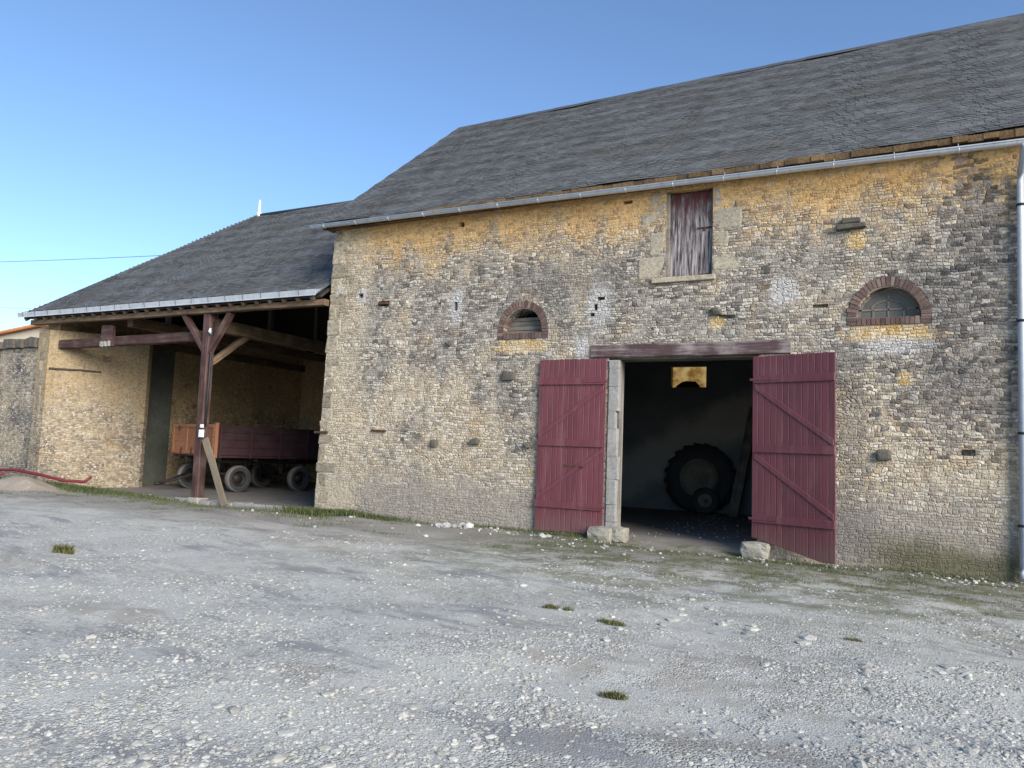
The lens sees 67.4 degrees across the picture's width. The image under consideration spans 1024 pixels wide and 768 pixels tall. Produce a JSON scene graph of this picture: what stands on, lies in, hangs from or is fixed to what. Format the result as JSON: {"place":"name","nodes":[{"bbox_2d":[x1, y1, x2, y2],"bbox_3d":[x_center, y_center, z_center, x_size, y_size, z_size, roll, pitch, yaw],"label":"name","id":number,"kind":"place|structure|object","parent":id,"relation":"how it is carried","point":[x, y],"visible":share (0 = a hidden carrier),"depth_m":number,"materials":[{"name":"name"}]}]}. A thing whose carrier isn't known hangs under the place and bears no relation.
{"place":"outdoors","nodes":[
{"label":"outdoors","id":0,"kind":"place"},
{"bbox_2d":[8,255,158,261],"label":"overhead wire","id":1,"kind":"object","parent":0,"point":[75,259],"visible":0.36,"depth_m":70.17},
{"bbox_2d":[0,481,1023,767],"bbox_3d":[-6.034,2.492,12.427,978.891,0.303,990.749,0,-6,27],"label":"ground","id":2,"kind":"structure","parent":0,"point":[198,553],"depth_m":6.66,"materials":[{"name":"grey gravel"}]},
{"bbox_2d":[0,337,46,477],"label":"garden wall","id":3,"kind":"structure","parent":2,"relation":"on","point":[18,361],"depth_m":24.38,"materials":[{"name":"stone"}]},
{"bbox_2d":[0,325,48,341],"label":"tiled house","id":4,"kind":"structure","parent":2,"relation":"on","point":[24,332],"depth_m":44.41,"materials":[{"name":"orange ceramic"}]},
{"bbox_2d":[0,476,65,492],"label":"gravel heap","id":5,"kind":"object","parent":2,"relation":"on","point":[17,483],"visible":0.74,"depth_m":21.42,"materials":[{"name":"grey gravel"}]},
{"bbox_2d":[0,468,91,482],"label":"red pipe","id":6,"kind":"object","parent":5,"relation":"on","point":[46,476],"visible":1,"depth_m":22.91,"materials":[{"name":"plastic"}]},
{"bbox_2d":[50,543,76,554],"bbox_3d":[-6.213,2.284,10.683,0.420,0.172,0.295,2,-5,5],"label":"grass tuft","id":7,"kind":"object","parent":2,"relation":"on","point":[66,549],"visible":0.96,"depth_m":10.64,"materials":[{"name":"green plant"}]},
{"bbox_2d":[17,200,351,509],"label":"open cart shed","id":8,"kind":"structure","parent":2,"relation":"on","point":[227,325],"depth_m":24.29,"materials":[{"name":"stone"}]},
{"bbox_2d":[202,437,227,506],"bbox_3d":[-7.635,2.255,19.730,0.208,1.952,0.056,-30,-22,12],"label":"wooden plank","id":9,"kind":"object","parent":2,"relation":"on","point":[214,471],"visible":0.95,"depth_m":19.70,"materials":[{"name":"wood"}]},
{"bbox_2d":[154,423,319,491],"bbox_3d":[-8.987,2.465,25.791,2.704,2.152,5.557,-2,-7,39],"label":"farm trailer","id":10,"kind":"object","parent":2,"relation":"on","point":[299,446],"visible":0.84,"depth_m":25.02,"materials":[{"name":"wood"}]},
{"bbox_2d":[542,602,573,611],"bbox_3d":[0.459,2.292,7.888,0.429,0.079,0.201,0,-6,27],"label":"grass tuft","id":11,"kind":"object","parent":2,"relation":"on","point":[551,606],"visible":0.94,"depth_m":7.87,"materials":[{"name":"green plant"}]},
{"bbox_2d":[587,526,611,541],"bbox_3d":[1.729,2.934,14.954,0.533,0.343,0.452,0,-6,27],"label":"stone block","id":12,"kind":"object","parent":2,"relation":"on","point":[602,533],"depth_m":14.77,"materials":[{"name":"grey stone"}]},
{"bbox_2d":[597,617,626,626],"bbox_3d":[0.954,2.264,7.314,0.331,0.079,0.210,0,-6,27],"label":"grass tuft","id":13,"kind":"object","parent":2,"relation":"on","point":[613,622],"visible":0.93,"depth_m":7.29,"materials":[{"name":"green plant"}]},
{"bbox_2d":[597,689,628,699],"bbox_3d":[0.686,2.096,5.189,0.254,0.070,0.136,0,-6,27],"label":"grass tuft","id":14,"kind":"object","parent":2,"relation":"on","point":[614,694],"visible":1,"depth_m":5.17,"materials":[{"name":"green plant"}]},
{"bbox_2d":[611,526,628,542],"bbox_3d":[2.083,2.926,14.923,0.351,0.328,0.466,0,-6,27],"label":"stone block","id":15,"kind":"object","parent":2,"relation":"on","point":[620,534],"depth_m":14.74,"materials":[{"name":"grey stone"}]},
{"bbox_2d":[241,509,1022,587],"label":"rubble","id":16,"kind":"object","parent":2,"relation":"on","point":[467,525],"visible":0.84,"depth_m":14.95,"materials":[{"name":"grey stone"}]},
{"bbox_2d":[309,13,1023,581],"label":"stone barn","id":17,"kind":"structure","parent":2,"relation":"on","point":[579,319],"depth_m":15.35,"materials":[{"name":"stone"}]},
{"bbox_2d":[508,317,541,332],"bbox_3d":[0.338,-1.247,16.639,0.968,0.395,0.092,0,-6,27],"label":"boarded window","id":18,"kind":"structure","parent":17,"relation":"in","point":[532,323],"depth_m":16.65,"materials":[{"name":"grey wood"}]},
{"bbox_2d":[534,358,606,534],"bbox_3d":[1.192,1.240,15.577,1.514,3.525,0.072,0,-6,27],"label":"door","id":19,"kind":"structure","parent":17,"relation":"in","point":[569,492],"depth_m":15.57,"materials":[{"name":"paint"}]},
{"bbox_2d":[665,189,712,276],"bbox_3d":[3.503,-2.940,15.079,0.920,1.690,0.170,0,-6,27],"label":"hay door","id":20,"kind":"structure","parent":17,"relation":"in","point":[683,229],"depth_m":15.07,"materials":[{"name":"paint"}]},
{"bbox_2d":[673,367,705,386],"bbox_3d":[5.522,-0.106,23.849,1.090,0.885,0.130,0,-6,27],"label":"lit window","id":21,"kind":"structure","parent":17,"relation":"in","point":[682,376],"depth_m":23.87,"materials":[{"name":"yellow"}]},
{"bbox_2d":[748,352,835,563],"bbox_3d":[4.895,1.251,13.482,1.524,3.586,0.072,-3,-7,43],"label":"door","id":22,"kind":"structure","parent":17,"relation":"in","point":[794,420],"depth_m":13.43,"materials":[{"name":"paint"}]},
{"bbox_2d":[857,290,920,318],"bbox_3d":[6.598,-1.390,13.464,1.000,0.530,0.035,0,-6,27],"label":"window","id":23,"kind":"structure","parent":17,"relation":"in","point":[886,303],"depth_m":13.45,"materials":[{"name":"grey glass"}]},
{"bbox_2d":[664,443,735,512],"bbox_3d":[5.583,2.804,22.803,2.094,2.094,0.500,0,-14,27],"label":"tractor wheel","id":24,"kind":"object","parent":2,"relation":"on","point":[690,466],"visible":0.88,"depth_m":22.74,"materials":[{"name":"rubber"}]},
{"bbox_2d":[692,487,719,514],"bbox_3d":[5.545,3.351,22.007,0.772,0.772,0.200,0,-16,27],"label":"wheel","id":25,"kind":"object","parent":2,"relation":"on","point":[700,496],"visible":1,"depth_m":21.94,"materials":[{"name":"rubber"}]},
{"bbox_2d":[727,406,752,516],"bbox_3d":[6.681,2.210,22.160,0.292,3.313,0.056,8,-17,29],"label":"wooden board","id":26,"kind":"object","parent":2,"relation":"on","point":[737,490],"visible":0.79,"depth_m":22.07,"materials":[{"name":"wood"}]},
{"bbox_2d":[739,541,770,559],"bbox_3d":[4.309,2.946,13.615,0.510,0.310,0.403,0,-6,27],"label":"stone block","id":27,"kind":"object","parent":2,"relation":"on","point":[754,549],"depth_m":13.46,"materials":[{"name":"grey stone"}]},
{"bbox_2d":[843,636,862,641],"bbox_3d":[3.077,2.311,6.952,0.186,0.056,0.116,0,-6,27],"label":"grass tuft","id":28,"kind":"object","parent":2,"relation":"on","point":[855,639],"visible":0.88,"depth_m":6.94,"materials":[{"name":"green plant"}]},
{"bbox_2d":[0,480,1023,632],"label":"grass","id":29,"kind":"structure","parent":0,"point":[296,510],"depth_m":14.21,"materials":[{"name":"green plant"}]},
{"bbox_2d":[0,0,1023,330],"label":"sky","id":30,"kind":"structure","parent":0,"point":[129,129],"materials":[{"name":"blue"}]}
]}

